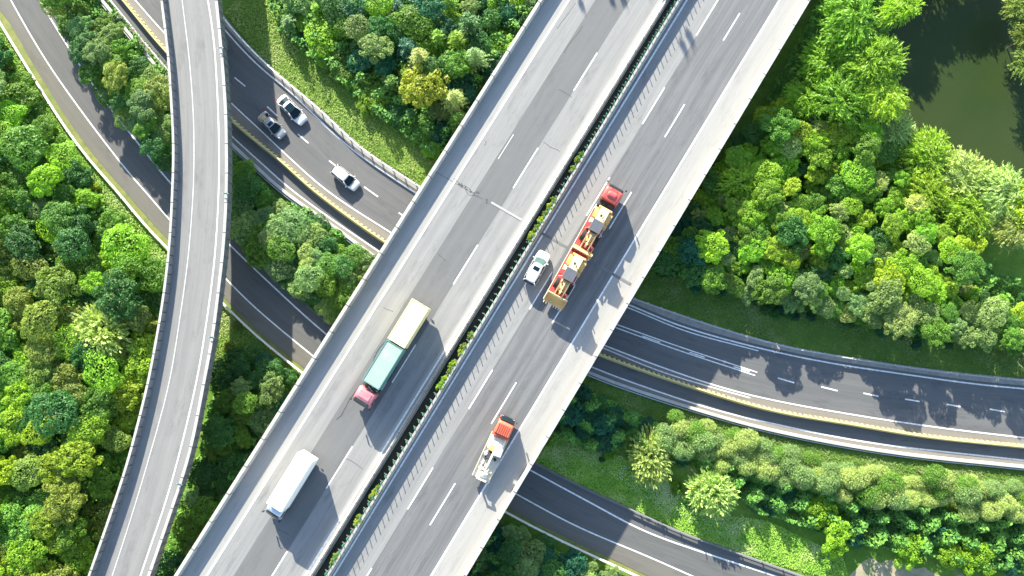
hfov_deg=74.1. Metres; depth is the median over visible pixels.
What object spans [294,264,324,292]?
broadleaf tree
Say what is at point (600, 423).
fine leaved tree
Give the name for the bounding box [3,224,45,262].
fine leaved tree
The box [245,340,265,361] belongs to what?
broadleaf tree
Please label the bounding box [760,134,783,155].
fine leaved tree
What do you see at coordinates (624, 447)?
fine leaved tree
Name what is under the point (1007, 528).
fine leaved tree
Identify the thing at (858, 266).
broadleaf tree
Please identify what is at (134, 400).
fine leaved tree
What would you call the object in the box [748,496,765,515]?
broadleaf tree
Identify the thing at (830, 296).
fine leaved tree
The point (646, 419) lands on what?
fine leaved tree
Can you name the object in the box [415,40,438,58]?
broadleaf tree
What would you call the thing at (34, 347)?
fine leaved tree
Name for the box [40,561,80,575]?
fine leaved tree
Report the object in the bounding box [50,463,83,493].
fine leaved tree
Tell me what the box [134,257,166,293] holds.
broadleaf tree
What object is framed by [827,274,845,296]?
open crowned tree
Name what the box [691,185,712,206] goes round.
open crowned tree
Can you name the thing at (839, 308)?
fine leaved tree
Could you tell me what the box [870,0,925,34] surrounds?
feathery tree
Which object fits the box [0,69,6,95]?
open crowned tree
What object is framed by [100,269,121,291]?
broadleaf tree
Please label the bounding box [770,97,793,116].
fine leaved tree
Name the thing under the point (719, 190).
open crowned tree
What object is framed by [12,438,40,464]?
fine leaved tree
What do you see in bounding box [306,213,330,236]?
broadleaf tree
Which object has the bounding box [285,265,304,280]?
broadleaf tree
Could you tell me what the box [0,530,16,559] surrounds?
broadleaf tree
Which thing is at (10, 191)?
open crowned tree
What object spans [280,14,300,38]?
conifer tree
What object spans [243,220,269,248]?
fine leaved tree
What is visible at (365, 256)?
fine leaved tree
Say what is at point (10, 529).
fine leaved tree
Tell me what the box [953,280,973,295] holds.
fine leaved tree
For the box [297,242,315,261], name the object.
broadleaf tree
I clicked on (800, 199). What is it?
broadleaf tree
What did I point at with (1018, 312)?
broadleaf tree
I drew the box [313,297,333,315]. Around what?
fine leaved tree
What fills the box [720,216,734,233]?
fine leaved tree
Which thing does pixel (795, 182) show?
fine leaved tree
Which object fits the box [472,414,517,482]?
machinery truck
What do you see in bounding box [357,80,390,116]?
fine leaved tree
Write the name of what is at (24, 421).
open crowned tree
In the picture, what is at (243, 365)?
fine leaved tree
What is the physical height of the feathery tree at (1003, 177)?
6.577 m
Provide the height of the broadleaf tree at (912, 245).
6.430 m
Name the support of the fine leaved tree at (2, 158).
on the ground at (996, 256)
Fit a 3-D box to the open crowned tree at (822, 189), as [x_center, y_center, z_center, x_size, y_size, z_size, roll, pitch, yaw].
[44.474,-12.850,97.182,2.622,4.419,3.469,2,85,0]
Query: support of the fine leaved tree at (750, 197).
on the ground at (996, 256)
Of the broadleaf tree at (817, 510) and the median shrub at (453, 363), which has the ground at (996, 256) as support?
the broadleaf tree at (817, 510)
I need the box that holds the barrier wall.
[98,0,1023,469]
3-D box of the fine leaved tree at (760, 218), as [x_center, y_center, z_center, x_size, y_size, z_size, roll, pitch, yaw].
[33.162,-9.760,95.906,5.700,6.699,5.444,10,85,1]
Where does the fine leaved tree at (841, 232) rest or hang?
on the ground at (996, 256)
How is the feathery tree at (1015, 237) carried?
on the ground at (996, 256)
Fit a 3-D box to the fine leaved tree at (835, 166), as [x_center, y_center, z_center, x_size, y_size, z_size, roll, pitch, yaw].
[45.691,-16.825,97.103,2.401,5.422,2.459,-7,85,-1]
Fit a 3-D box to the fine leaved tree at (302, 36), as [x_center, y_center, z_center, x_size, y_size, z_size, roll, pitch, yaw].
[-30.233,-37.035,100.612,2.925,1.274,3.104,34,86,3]
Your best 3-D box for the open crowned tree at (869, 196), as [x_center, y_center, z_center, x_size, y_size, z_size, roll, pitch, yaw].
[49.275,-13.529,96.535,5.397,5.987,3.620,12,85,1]
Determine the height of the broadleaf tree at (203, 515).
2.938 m
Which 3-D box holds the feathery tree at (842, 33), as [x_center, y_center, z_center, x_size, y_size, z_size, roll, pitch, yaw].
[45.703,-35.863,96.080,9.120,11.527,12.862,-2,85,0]
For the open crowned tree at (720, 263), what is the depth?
94.43 m
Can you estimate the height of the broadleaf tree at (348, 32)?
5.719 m
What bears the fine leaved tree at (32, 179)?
on the ground at (996, 256)
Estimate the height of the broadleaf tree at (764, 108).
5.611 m
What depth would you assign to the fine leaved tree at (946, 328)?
92.03 m
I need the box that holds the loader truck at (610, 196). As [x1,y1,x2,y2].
[543,180,626,299]
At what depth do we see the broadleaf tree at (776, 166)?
93.26 m
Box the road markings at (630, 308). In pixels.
[110,0,1023,460]
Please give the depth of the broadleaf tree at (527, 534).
93.46 m
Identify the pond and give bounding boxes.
[874,0,1023,207]
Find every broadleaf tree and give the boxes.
[0,80,38,115]
[0,99,30,128]
[0,120,26,157]
[0,124,49,172]
[0,293,15,319]
[0,351,10,374]
[0,361,25,391]
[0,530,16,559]
[6,71,36,96]
[6,164,29,193]
[9,453,47,491]
[10,249,48,279]
[10,343,41,375]
[20,299,62,341]
[20,410,59,445]
[26,197,55,225]
[27,389,80,437]
[28,375,58,408]
[29,115,57,140]
[29,489,57,507]
[35,213,58,243]
[39,0,68,17]
[40,200,74,233]
[43,534,76,555]
[45,140,80,172]
[49,322,79,359]
[52,226,96,260]
[60,426,93,455]
[62,379,87,405]
[66,300,131,356]
[67,412,110,449]
[73,246,108,282]
[82,348,125,396]
[92,74,116,107]
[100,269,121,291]
[101,222,150,268]
[101,425,132,452]
[102,54,129,75]
[109,98,124,116]
[110,252,147,281]
[114,108,136,130]
[123,304,152,332]
[124,78,146,105]
[128,56,149,77]
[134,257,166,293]
[139,65,160,92]
[139,132,169,161]
[141,285,162,313]
[142,319,157,346]
[151,150,171,171]
[155,550,182,575]
[168,538,186,552]
[171,511,200,540]
[189,495,218,526]
[199,438,218,462]
[217,489,225,497]
[218,450,246,475]
[231,188,256,218]
[232,391,257,413]
[233,158,255,179]
[233,172,261,199]
[238,445,254,459]
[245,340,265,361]
[246,369,265,390]
[252,205,273,231]
[253,352,272,369]
[256,358,283,383]
[257,229,276,250]
[264,252,293,281]
[266,234,295,260]
[271,394,287,411]
[272,198,290,219]
[275,208,310,243]
[278,368,296,385]
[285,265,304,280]
[287,246,305,266]
[288,234,304,249]
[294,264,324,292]
[295,222,327,250]
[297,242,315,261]
[303,287,322,304]
[304,15,342,57]
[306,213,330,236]
[313,251,341,278]
[314,274,336,296]
[315,48,333,69]
[320,0,348,24]
[323,307,337,324]
[327,228,342,243]
[327,287,346,311]
[328,254,354,279]
[331,244,347,261]
[333,15,355,38]
[336,269,359,287]
[338,281,357,305]
[339,0,369,21]
[342,14,372,40]
[345,243,368,266]
[353,271,363,283]
[361,0,393,16]
[375,10,395,26]
[387,24,408,42]
[389,4,439,39]
[399,62,450,108]
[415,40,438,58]
[441,7,462,28]
[462,29,492,60]
[468,571,480,575]
[472,557,488,572]
[476,546,487,561]
[481,8,501,30]
[486,550,501,570]
[489,525,506,541]
[497,540,521,566]
[508,0,525,13]
[513,539,545,570]
[516,525,531,541]
[534,533,555,555]
[538,548,558,569]
[540,559,568,575]
[575,425,592,440]
[578,568,596,575]
[580,407,600,421]
[589,394,612,414]
[626,422,674,489]
[683,465,740,519]
[684,200,699,215]
[711,233,730,250]
[719,251,736,266]
[720,225,738,241]
[724,145,752,166]
[725,275,744,297]
[741,120,768,146]
[741,487,750,496]
[747,265,763,287]
[748,159,783,188]
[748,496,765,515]
[752,106,776,128]
[758,258,775,275]
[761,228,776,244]
[773,136,801,158]
[780,249,801,272]
[784,510,802,527]
[785,200,800,215]
[785,207,811,232]
[786,119,814,147]
[786,268,806,285]
[792,194,810,210]
[801,495,837,529]
[815,297,835,318]
[821,516,850,558]
[835,224,852,249]
[835,286,850,300]
[837,304,857,322]
[838,119,864,146]
[840,153,875,192]
[840,280,859,295]
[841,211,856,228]
[842,195,862,214]
[849,256,864,272]
[858,502,867,514]
[863,526,876,542]
[867,226,891,255]
[874,213,904,242]
[876,139,901,164]
[886,241,903,259]
[893,532,925,570]
[902,230,931,255]
[902,263,938,297]
[907,248,927,267]
[911,302,939,324]
[936,538,962,569]
[938,236,960,263]
[940,302,959,322]
[946,295,963,312]
[957,524,973,544]
[957,535,996,575]
[974,296,1009,327]
[977,289,990,304]
[1010,301,1023,321]
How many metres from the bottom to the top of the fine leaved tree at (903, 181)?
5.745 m
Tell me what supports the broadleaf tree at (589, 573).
on the ground at (996, 256)
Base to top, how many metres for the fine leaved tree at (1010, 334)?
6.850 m
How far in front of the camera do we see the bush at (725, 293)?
97.30 m
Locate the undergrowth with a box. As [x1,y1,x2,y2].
[0,0,1023,575]
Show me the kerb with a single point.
(605, 498)
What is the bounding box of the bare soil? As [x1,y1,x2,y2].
[850,558,963,575]
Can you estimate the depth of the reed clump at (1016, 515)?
92.28 m
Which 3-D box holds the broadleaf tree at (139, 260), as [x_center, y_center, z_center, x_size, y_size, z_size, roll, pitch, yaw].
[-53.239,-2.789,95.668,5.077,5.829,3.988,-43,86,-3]
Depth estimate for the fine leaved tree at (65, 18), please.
96.66 m
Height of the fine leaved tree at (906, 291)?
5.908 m
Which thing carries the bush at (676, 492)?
on the ground at (996, 256)
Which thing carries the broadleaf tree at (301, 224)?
on the ground at (996, 256)
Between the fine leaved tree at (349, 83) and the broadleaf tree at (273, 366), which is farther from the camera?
the fine leaved tree at (349, 83)
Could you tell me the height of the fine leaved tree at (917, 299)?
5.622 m
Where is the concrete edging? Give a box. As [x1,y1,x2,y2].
[223,15,1023,385]
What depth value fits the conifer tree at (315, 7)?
99.04 m
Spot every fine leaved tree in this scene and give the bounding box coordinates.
[0,147,11,170]
[0,211,36,244]
[0,240,17,264]
[0,274,23,301]
[0,376,39,412]
[0,437,11,452]
[0,495,49,551]
[0,552,20,575]
[2,286,38,317]
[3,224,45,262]
[5,184,38,212]
[5,533,48,575]
[10,483,41,508]
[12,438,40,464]
[21,352,65,387]
[22,505,62,540]
[23,272,53,300]
[23,332,61,366]
[26,159,64,197]
[39,0,71,9]
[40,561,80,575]
[50,237,79,263]
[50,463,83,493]
[52,180,75,204]
[52,437,103,480]
[55,253,79,277]
[55,302,89,338]
[56,12,83,39]
[58,535,95,574]
[67,14,94,35]
[67,30,101,65]
[69,336,101,373]
[70,188,103,208]
[71,2,91,19]
[77,269,105,293]
[78,61,104,85]
[78,290,105,307]
[79,387,117,426]
[82,37,112,66]
[83,28,99,46]
[94,226,119,251]
[97,13,114,23]
[97,21,128,49]
[98,208,130,236]
[101,60,135,95]
[104,376,143,412]
[123,361,147,390]
[127,115,147,133]
[139,73,169,114]
[181,536,195,554]
[183,487,201,507]
[188,457,220,489]
[192,522,203,536]
[198,488,216,502]
[200,412,237,450]
[210,357,239,390]
[210,398,230,418]
[212,463,235,491]
[214,386,247,413]
[215,439,231,456]
[226,347,245,364]
[229,404,254,428]
[230,211,257,246]
[230,355,250,377]
[230,376,251,397]
[235,427,253,449]
[241,206,258,223]
[242,236,278,269]
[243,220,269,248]
[247,405,276,437]
[251,432,262,447]
[254,190,273,209]
[256,392,270,411]
[257,371,284,408]
[263,213,292,241]
[286,276,314,300]
[294,13,319,37]
[298,28,316,47]
[298,253,312,275]
[306,247,328,268]
[311,0,340,7]
[312,232,337,253]
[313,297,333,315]
[331,298,346,320]
[343,74,358,91]
[346,47,372,74]
[356,250,376,276]
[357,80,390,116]
[374,54,397,75]
[379,101,412,127]
[398,62,417,83]
[403,113,439,150]
[413,55,448,84]
[414,0,446,18]
[421,139,443,159]
[427,100,450,122]
[427,119,454,143]
[433,13,456,37]
[435,49,474,78]
[445,73,477,108]
[459,0,480,16]
[473,0,491,15]
[474,73,485,96]
[481,46,504,85]
[485,0,508,12]
[485,29,515,66]
[485,539,502,557]
[489,564,518,575]
[501,523,523,542]
[514,558,539,575]
[520,0,537,17]
[530,565,548,575]
[554,422,570,431]
[556,547,588,575]
[561,401,584,427]
[574,383,591,406]
[580,433,592,452]
[583,557,598,573]
[590,427,614,453]
[591,413,616,435]
[599,566,622,575]
[603,406,624,427]
[605,428,626,446]
[619,433,634,457]
[620,409,634,430]
[631,425,648,437]
[638,416,655,431]
[651,247,681,274]
[674,456,688,467]
[679,214,692,227]
[681,227,699,244]
[688,216,712,233]
[694,229,729,264]
[697,260,726,294]
[699,220,725,242]
[705,206,724,225]
[708,159,729,184]
[715,192,730,206]
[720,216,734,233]
[723,194,752,222]
[725,235,744,258]
[729,130,750,149]
[731,197,769,231]
[736,188,761,213]
[738,234,766,264]
[750,224,770,244]
[750,273,789,304]
[751,180,782,208]
[758,235,789,261]
[758,485,776,510]
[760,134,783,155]
[762,504,773,517]
[766,257,800,295]
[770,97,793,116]
[779,176,801,199]
[780,488,798,511]
[785,171,800,184]
[788,243,812,261]
[792,272,824,302]
[796,163,811,177]
[804,168,825,186]
[806,263,834,282]
[808,118,829,138]
[808,254,829,271]
[809,243,830,260]
[810,280,829,298]
[820,168,835,184]
[821,217,845,239]
[821,282,836,302]
[822,120,853,148]
[823,115,838,128]
[825,172,854,202]
[828,300,847,318]
[829,201,851,221]
[830,159,844,173]
[832,140,851,161]
[835,263,852,278]
[845,233,874,261]
[847,291,873,318]
[847,526,865,548]
[849,132,881,166]
[853,264,880,291]
[854,116,884,144]
[855,209,877,229]
[860,300,888,328]
[863,253,884,269]
[871,153,883,169]
[873,195,894,217]
[873,505,890,520]
[881,168,897,182]
[881,522,897,537]
[883,302,917,339]
[885,185,905,208]
[890,169,910,186]
[891,205,915,234]
[892,285,909,302]
[901,291,925,309]
[903,193,930,218]
[911,220,937,243]
[919,314,951,348]
[925,277,949,307]
[933,223,955,248]
[935,277,958,299]
[943,249,985,286]
[947,235,971,253]
[952,321,975,348]
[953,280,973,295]
[957,300,984,323]
[962,286,981,301]
[981,533,994,549]
[984,544,1003,565]
[989,515,1010,537]
[994,309,1023,337]
[999,342,1020,357]
[1001,327,1023,350]
[1012,519,1021,533]
[1012,536,1023,565]
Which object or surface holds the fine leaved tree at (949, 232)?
on the ground at (996, 256)
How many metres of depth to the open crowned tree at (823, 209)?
94.85 m
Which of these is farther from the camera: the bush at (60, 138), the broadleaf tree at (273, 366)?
the bush at (60, 138)
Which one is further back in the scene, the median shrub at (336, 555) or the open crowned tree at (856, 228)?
the open crowned tree at (856, 228)
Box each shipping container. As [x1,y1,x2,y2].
[362,340,405,389]
[388,298,430,348]
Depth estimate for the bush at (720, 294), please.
97.40 m
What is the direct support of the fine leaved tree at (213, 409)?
on the ground at (996, 256)
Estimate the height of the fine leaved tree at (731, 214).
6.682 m
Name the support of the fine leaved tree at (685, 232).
on the ground at (996, 256)
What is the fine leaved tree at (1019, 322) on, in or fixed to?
on the ground at (996, 256)
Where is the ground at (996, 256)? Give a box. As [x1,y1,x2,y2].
[0,0,1023,575]
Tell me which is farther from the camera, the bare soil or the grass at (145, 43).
the grass at (145, 43)
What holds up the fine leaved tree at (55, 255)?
on the ground at (996, 256)
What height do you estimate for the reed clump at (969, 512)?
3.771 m
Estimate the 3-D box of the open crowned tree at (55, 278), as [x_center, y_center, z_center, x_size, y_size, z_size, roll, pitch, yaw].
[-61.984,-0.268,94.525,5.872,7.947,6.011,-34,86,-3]
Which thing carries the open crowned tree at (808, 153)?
on the ground at (996, 256)
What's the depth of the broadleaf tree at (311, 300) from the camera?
95.50 m
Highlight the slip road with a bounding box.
[0,0,795,575]
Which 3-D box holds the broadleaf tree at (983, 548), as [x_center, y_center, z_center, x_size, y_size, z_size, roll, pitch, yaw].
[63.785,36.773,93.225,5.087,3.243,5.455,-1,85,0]
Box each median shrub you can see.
[333,551,341,560]
[353,518,362,526]
[371,489,380,497]
[441,374,446,383]
[446,365,455,374]
[449,359,456,369]
[459,342,468,350]
[467,331,474,339]
[528,231,537,237]
[533,224,541,233]
[537,216,544,223]
[546,202,554,209]
[550,196,557,204]
[576,152,584,159]
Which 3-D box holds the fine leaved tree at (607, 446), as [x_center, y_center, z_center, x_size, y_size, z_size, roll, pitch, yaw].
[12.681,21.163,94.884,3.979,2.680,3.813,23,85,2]
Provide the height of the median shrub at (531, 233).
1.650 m
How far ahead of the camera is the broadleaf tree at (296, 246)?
95.53 m
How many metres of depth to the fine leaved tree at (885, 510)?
94.28 m
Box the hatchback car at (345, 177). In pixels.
[330,164,359,190]
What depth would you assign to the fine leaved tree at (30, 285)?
93.56 m
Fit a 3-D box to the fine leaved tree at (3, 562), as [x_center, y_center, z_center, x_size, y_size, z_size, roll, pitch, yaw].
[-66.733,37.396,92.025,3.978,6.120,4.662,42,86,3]
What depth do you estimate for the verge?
99.08 m
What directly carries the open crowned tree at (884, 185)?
on the ground at (996, 256)
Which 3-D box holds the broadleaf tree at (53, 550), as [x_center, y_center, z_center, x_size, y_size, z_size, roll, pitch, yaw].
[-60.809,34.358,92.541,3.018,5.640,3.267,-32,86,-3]
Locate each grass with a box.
[0,27,166,260]
[109,1,166,70]
[211,306,297,376]
[225,0,434,183]
[232,148,369,263]
[535,435,847,575]
[584,377,1023,500]
[638,270,1023,378]
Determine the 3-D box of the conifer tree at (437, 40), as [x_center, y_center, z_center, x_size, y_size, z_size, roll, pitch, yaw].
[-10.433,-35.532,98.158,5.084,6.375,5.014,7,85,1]
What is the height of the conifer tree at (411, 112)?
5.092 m
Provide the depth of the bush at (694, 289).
97.03 m
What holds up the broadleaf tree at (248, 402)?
on the ground at (996, 256)
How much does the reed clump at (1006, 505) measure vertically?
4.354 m
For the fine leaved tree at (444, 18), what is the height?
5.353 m
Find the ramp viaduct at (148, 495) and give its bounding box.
[88,0,232,575]
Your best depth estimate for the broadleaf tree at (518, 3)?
99.45 m
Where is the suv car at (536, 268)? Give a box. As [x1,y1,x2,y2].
[523,250,549,285]
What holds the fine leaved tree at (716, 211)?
on the ground at (996, 256)
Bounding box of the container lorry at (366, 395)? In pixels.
[350,318,426,410]
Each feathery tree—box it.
[713,159,767,197]
[780,77,819,120]
[790,37,845,86]
[801,64,871,125]
[812,0,879,67]
[839,31,909,87]
[857,73,912,124]
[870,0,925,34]
[873,109,916,149]
[898,124,954,182]
[899,164,954,216]
[925,145,994,199]
[936,188,995,241]
[970,160,1023,223]
[986,211,1023,255]
[998,0,1023,24]
[999,179,1023,229]
[1006,21,1023,50]
[1007,43,1023,84]
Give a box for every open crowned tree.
[0,37,13,73]
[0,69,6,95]
[0,168,17,204]
[0,191,14,217]
[0,251,37,289]
[0,307,20,354]
[0,337,24,360]
[0,400,26,447]
[0,401,12,431]
[0,455,24,485]
[0,480,21,502]
[0,494,22,530]
[0,550,4,575]
[5,308,33,331]
[13,551,57,575]
[15,400,53,433]
[20,327,44,349]
[24,427,60,465]
[33,263,82,309]
[35,446,71,485]
[42,481,88,526]
[52,360,85,393]
[56,516,90,552]
[59,158,94,191]
[59,204,98,242]
[79,490,115,541]
[85,461,120,499]
[89,18,114,38]
[92,267,143,322]
[94,249,125,275]
[97,294,126,322]
[100,448,128,481]
[103,335,144,368]
[104,38,133,59]
[109,87,142,111]
[112,395,140,433]
[117,330,155,383]
[126,87,157,121]
[132,116,157,139]
[147,113,171,147]
[280,0,312,14]
[321,39,355,83]
[338,0,360,8]
[354,71,378,92]
[357,31,394,63]
[364,14,395,47]
[492,0,517,24]
[500,25,520,46]
[501,0,531,35]
[662,236,692,263]
[669,219,683,245]
[676,232,712,265]
[681,255,710,287]
[685,459,709,469]
[690,207,709,221]
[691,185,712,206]
[699,169,722,195]
[701,192,721,210]
[708,257,725,268]
[712,178,726,197]
[714,268,734,289]
[723,258,744,278]
[731,223,761,248]
[733,476,748,488]
[735,143,758,163]
[737,249,751,273]
[739,278,761,305]
[749,152,765,171]
[759,106,800,145]
[766,150,798,180]
[767,204,791,232]
[769,196,793,220]
[769,285,793,303]
[771,169,791,186]
[775,215,809,252]
[783,289,804,313]
[785,150,801,167]
[797,111,818,128]
[799,129,830,153]
[799,141,835,171]
[800,264,814,283]
[803,180,819,195]
[803,211,820,227]
[803,295,823,312]
[804,191,826,212]
[804,215,839,255]
[806,200,827,222]
[818,185,835,207]
[822,242,851,270]
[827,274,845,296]
[839,513,855,530]
[844,221,870,248]
[845,176,882,202]
[855,512,869,533]
[866,275,902,314]
[869,170,889,195]
[871,245,898,265]
[873,257,905,296]
[877,158,900,176]
[885,248,920,280]
[892,179,915,201]
[908,501,941,531]
[910,207,935,230]
[923,248,942,265]
[924,308,944,326]
[925,263,943,280]
[928,525,951,540]
[933,507,952,531]
[947,316,967,335]
[955,233,987,262]
[955,516,973,530]
[970,315,998,352]
[972,525,986,541]
[991,294,1011,312]
[992,539,1011,552]
[1003,552,1020,575]
[1016,292,1023,301]
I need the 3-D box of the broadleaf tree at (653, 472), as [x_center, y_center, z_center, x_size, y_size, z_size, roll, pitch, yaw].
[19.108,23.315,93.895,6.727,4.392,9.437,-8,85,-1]
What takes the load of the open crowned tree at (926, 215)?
on the ground at (996, 256)
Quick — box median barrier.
[121,0,1023,447]
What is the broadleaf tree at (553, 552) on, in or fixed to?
on the ground at (996, 256)
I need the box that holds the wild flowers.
[602,467,739,531]
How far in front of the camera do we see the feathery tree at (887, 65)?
91.76 m
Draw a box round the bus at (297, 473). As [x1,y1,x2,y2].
[262,450,318,521]
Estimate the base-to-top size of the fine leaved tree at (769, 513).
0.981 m
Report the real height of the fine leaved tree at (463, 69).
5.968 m
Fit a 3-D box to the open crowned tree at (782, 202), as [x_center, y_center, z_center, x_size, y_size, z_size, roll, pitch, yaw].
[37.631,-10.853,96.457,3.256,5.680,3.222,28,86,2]
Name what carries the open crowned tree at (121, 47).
on the ground at (996, 256)
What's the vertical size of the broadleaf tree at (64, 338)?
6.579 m
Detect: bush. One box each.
[1,60,11,70]
[54,135,65,142]
[92,183,99,191]
[97,201,104,210]
[222,344,232,352]
[232,321,242,329]
[603,450,614,460]
[656,272,669,277]
[670,481,678,490]
[671,487,679,495]
[682,494,690,502]
[689,284,700,293]
[715,290,723,298]
[719,289,727,295]
[750,300,757,306]
[759,303,771,315]
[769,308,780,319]
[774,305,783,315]
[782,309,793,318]
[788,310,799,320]
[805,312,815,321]
[840,316,850,325]
[848,322,855,329]
[876,327,889,337]
[910,341,921,349]
[912,337,921,344]
[944,339,953,349]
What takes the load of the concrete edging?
on the ground at (996, 256)
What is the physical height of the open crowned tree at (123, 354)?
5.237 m
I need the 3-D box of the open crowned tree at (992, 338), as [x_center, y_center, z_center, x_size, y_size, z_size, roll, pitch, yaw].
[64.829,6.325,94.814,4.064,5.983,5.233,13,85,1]
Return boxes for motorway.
[105,0,1023,464]
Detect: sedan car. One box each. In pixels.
[257,110,286,139]
[276,94,307,125]
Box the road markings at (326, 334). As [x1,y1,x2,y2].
[10,0,775,575]
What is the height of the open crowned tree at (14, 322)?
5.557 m
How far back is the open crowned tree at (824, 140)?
94.16 m
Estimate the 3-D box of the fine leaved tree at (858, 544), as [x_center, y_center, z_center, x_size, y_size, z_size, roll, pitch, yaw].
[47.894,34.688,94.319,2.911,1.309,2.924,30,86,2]
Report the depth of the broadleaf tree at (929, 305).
92.29 m
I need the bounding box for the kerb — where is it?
[55,18,798,575]
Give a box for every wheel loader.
[543,253,586,310]
[572,205,612,259]
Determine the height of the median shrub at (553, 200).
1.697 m
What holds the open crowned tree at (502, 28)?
on the ground at (996, 256)
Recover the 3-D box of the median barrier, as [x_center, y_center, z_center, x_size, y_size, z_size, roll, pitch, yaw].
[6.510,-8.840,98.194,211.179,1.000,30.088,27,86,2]
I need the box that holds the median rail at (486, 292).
[310,0,666,575]
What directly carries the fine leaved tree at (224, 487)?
on the ground at (996, 256)
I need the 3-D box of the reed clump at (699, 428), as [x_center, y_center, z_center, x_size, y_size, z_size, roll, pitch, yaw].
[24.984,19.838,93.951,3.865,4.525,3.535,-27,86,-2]
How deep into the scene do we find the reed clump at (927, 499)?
92.83 m
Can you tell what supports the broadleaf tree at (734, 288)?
on the ground at (996, 256)
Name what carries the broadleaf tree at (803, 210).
on the ground at (996, 256)
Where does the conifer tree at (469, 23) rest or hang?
on the ground at (996, 256)
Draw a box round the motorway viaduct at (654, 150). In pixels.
[174,0,809,575]
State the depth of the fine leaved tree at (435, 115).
97.55 m
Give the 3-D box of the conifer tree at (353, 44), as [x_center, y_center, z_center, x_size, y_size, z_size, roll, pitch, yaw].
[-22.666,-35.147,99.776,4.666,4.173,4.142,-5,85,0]
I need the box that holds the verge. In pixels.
[0,11,646,575]
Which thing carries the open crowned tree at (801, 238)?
on the ground at (996, 256)
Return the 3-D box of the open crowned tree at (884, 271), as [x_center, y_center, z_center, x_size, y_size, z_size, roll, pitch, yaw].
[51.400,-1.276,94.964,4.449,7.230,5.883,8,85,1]
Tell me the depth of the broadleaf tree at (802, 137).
93.93 m
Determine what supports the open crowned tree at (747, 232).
on the ground at (996, 256)
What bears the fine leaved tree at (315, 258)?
on the ground at (996, 256)
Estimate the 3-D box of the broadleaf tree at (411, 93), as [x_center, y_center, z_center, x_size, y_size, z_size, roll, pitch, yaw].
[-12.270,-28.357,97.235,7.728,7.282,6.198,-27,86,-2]
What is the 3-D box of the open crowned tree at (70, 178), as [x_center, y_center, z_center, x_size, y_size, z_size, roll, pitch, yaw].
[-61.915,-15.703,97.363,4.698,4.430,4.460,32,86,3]
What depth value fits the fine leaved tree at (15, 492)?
91.42 m
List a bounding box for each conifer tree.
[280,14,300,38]
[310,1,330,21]
[348,40,366,61]
[383,74,403,99]
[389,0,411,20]
[394,37,421,76]
[401,90,414,107]
[403,107,421,124]
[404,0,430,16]
[406,47,428,74]
[425,29,449,61]
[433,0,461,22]
[440,88,470,117]
[444,29,470,63]
[447,111,466,135]
[451,11,487,45]
[459,47,493,73]
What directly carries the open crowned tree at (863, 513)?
on the ground at (996, 256)
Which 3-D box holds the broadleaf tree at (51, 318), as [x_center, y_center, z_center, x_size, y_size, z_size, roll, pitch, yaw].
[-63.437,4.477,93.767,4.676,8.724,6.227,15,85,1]
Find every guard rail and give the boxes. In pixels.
[0,21,637,575]
[55,15,802,575]
[223,17,1023,380]
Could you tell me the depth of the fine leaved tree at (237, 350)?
95.80 m

